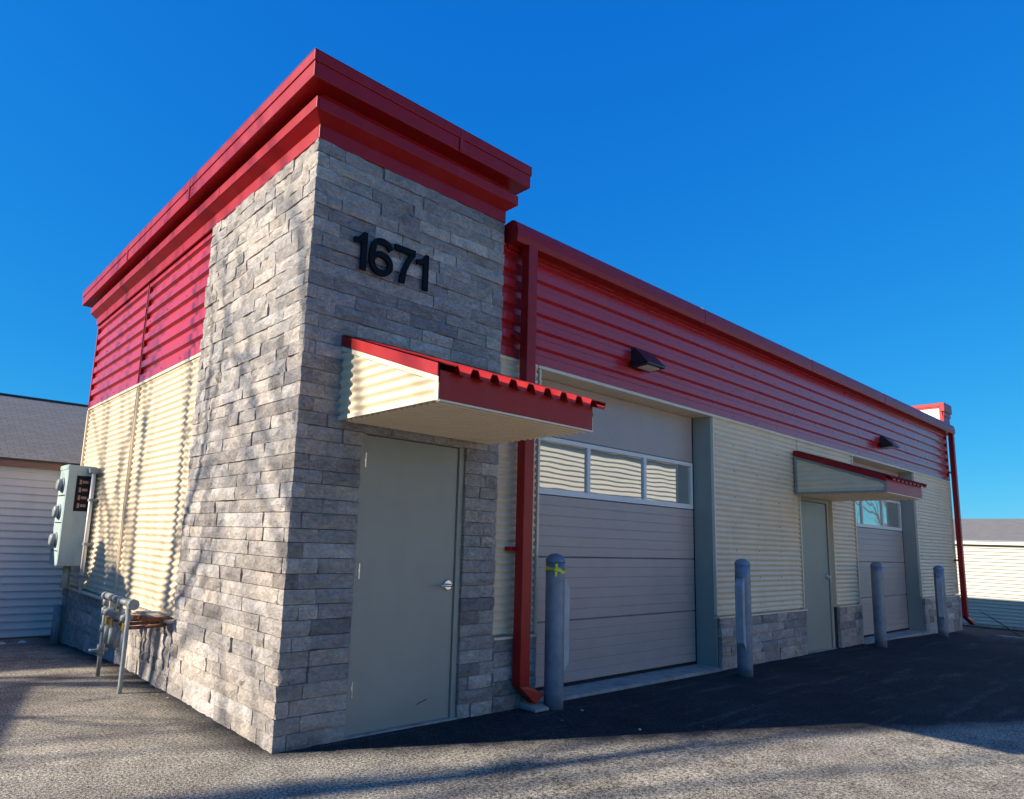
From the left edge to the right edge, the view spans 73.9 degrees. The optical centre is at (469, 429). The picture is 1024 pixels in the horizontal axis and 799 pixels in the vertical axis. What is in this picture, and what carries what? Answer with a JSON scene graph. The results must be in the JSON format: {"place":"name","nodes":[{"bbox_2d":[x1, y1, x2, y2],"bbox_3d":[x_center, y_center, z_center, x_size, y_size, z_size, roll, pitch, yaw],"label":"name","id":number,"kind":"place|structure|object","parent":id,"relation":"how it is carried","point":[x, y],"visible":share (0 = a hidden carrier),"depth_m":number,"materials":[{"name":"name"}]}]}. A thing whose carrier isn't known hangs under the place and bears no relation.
{"place":"outdoors","nodes":[
{"label":"outdoors","id":0,"kind":"place"},
{"bbox_2d":[0,393,87,639],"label":"storage building","id":1,"kind":"structure","parent":0,"point":[41,441],"depth_m":9.52,"materials":[{"name":"white plastic"}]},
{"bbox_2d":[0,625,1023,798],"bbox_3d":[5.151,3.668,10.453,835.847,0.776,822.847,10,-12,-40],"label":"ground","id":2,"kind":"structure","parent":0,"point":[832,724],"depth_m":4.80,"materials":[{"name":"grey asphalt"}]},
{"bbox_2d":[49,604,63,643],"bbox_3d":[-5.403,2.574,8.863,0.110,0.560,0.110,10,-12,-40],"label":"bollard","id":3,"kind":"object","parent":2,"relation":"on","point":[56,624],"visible":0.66,"depth_m":8.83,"materials":[{"name":"metal"}]},
{"bbox_2d":[89,592,172,693],"bbox_3d":[-3.088,1.928,6.180,0.463,0.832,0.981,10,-12,-40],"label":"gas piping","id":4,"kind":"object","parent":2,"relation":"on","point":[110,633],"visible":0.96,"depth_m":6.08,"materials":[{"name":"grey metal"}]},
{"bbox_2d":[59,48,975,753],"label":"commercial building","id":5,"kind":"structure","parent":2,"relation":"on","point":[339,496],"depth_m":6.00,"materials":[{"name":"grey stone"}]},
{"bbox_2d":[48,464,100,590],"bbox_3d":[-5.126,1.249,8.703,0.393,1.572,0.717,10,-12,-40],"label":"meter cabinet","id":6,"kind":"object","parent":5,"relation":"attached to","point":[68,539],"visible":1,"depth_m":8.63,"materials":[{"name":"grey metal"}]},
{"bbox_2d":[353,232,428,291],"bbox_3d":[-0.622,-1.307,5.305,0.703,0.302,0.076,10,-12,-40],"label":"house number","id":7,"kind":"object","parent":5,"relation":"attached to","point":[373,253],"visible":1,"depth_m":5.24,"materials":[{"name":"black metal"}]},
{"bbox_2d":[344,433,464,736],"bbox_3d":[-0.481,1.119,5.194,1.016,2.190,0.190,10,-12,-40],"label":"entry door","id":8,"kind":"structure","parent":5,"relation":"in","point":[404,632],"depth_m":5.16,"materials":[{"name":"grey paint"}]},
{"bbox_2d":[534,378,696,690],"bbox_3d":[1.594,1.136,7.359,3.065,3.000,0.064,10,-12,-40],"label":"garage door","id":9,"kind":"structure","parent":5,"relation":"in","point":[616,499],"depth_m":7.37,"materials":[{"name":"grey metal"}]},
{"bbox_2d":[631,348,665,372],"bbox_3d":[1.938,-0.761,7.422,0.340,0.215,0.248,10,-12,-40],"label":"wall light","id":10,"kind":"object","parent":5,"relation":"attached to","point":[645,361],"visible":1,"depth_m":7.35,"materials":[{"name":"black metal"}]},
{"bbox_2d":[800,496,834,651],"bbox_3d":[5.114,2.131,10.065,1.045,2.212,0.190,10,-12,-40],"label":"entry door","id":11,"kind":"structure","parent":5,"relation":"in","point":[814,512],"depth_m":10.10,"materials":[{"name":"grey paint"}]},
{"bbox_2d":[853,461,908,636],"bbox_3d":[7.323,2.166,12.308,3.085,3.040,0.064,10,-12,-40],"label":"garage door","id":12,"kind":"structure","parent":5,"relation":"in","point":[879,523],"depth_m":12.54,"materials":[{"name":"grey metal"}]},
{"bbox_2d":[879,436,899,448],"bbox_3d":[7.600,0.238,12.315,0.340,0.215,0.248,10,-12,-40],"label":"wall light","id":13,"kind":"object","parent":5,"relation":"attached to","point":[887,443],"visible":1,"depth_m":12.23,"materials":[{"name":"black metal"}]},
{"bbox_2d":[519,700,548,712],"bbox_3d":[0.533,2.335,5.738,0.170,0.059,0.220,10,-12,-40],"label":"splash block","id":14,"kind":"object","parent":2,"relation":"on","point":[534,708],"depth_m":5.69,"materials":[{"name":"concrete"}]},
{"bbox_2d":[544,553,569,709],"bbox_3d":[0.755,1.756,5.913,0.222,1.330,0.175,8,-11,-33],"label":"bollard","id":15,"kind":"object","parent":2,"relation":"on","point":[557,620],"visible":0.97,"depth_m":5.85,"materials":[{"name":"metal"}]},
{"bbox_2d":[545,564,564,576],"bbox_3d":[0.750,1.238,5.979,0.185,0.115,0.176,10,-12,-40],"label":"caution tape","id":16,"kind":"object","parent":15,"relation":"attached to","point":[555,569],"visible":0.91,"depth_m":5.90,"materials":[{"name":"yellow plastic"}]},
{"bbox_2d":[734,558,753,676],"bbox_3d":[3.108,2.146,7.722,0.175,1.330,0.223,-6,-12,41],"label":"bollard","id":17,"kind":"object","parent":2,"relation":"on","point":[743,613],"visible":1,"depth_m":7.65,"materials":[{"name":"metal"}]},
{"bbox_2d":[870,562,886,647],"bbox_3d":[6.446,2.764,10.687,0.222,1.330,0.175,10,-12,-40],"label":"bollard","id":18,"kind":"object","parent":2,"relation":"on","point":[878,604],"visible":0.98,"depth_m":10.62,"materials":[{"name":"metal"}]},
{"bbox_2d":[933,565,948,637],"bbox_3d":[8.763,3.209,12.626,0.175,1.330,0.222,-5,-12,38],"label":"bollard","id":19,"kind":"object","parent":2,"relation":"on","point":[940,600],"visible":0.98,"depth_m":12.57,"materials":[{"name":"metal"}]},
{"bbox_2d":[953,519,1023,630],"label":"storage building","id":20,"kind":"structure","parent":2,"relation":"on","point":[993,549],"depth_m":19.98,"materials":[{"name":"beige plastic"}]},
{"bbox_2d":[0,0,1023,518],"label":"sky","id":21,"kind":"structure","parent":0,"point":[838,183],"materials":[{"name":"blue"}]},
{"bbox_2d":[980,611,1020,636],"bbox_3d":[11.732,4.302,15.040,0.041,0.433,1.175,2,-9,2],"label":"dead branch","id":22,"kind":"object","parent":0,"point":[1002,624],"visible":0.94,"depth_m":14.89,"materials":[{"name":"brown wood"}]},
{"bbox_2d":[995,635,1023,638],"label":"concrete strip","id":23,"kind":"object","parent":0,"point":[1009,636],"visible":0.6,"depth_m":13.78,"materials":[{"name":"grey concrete"}]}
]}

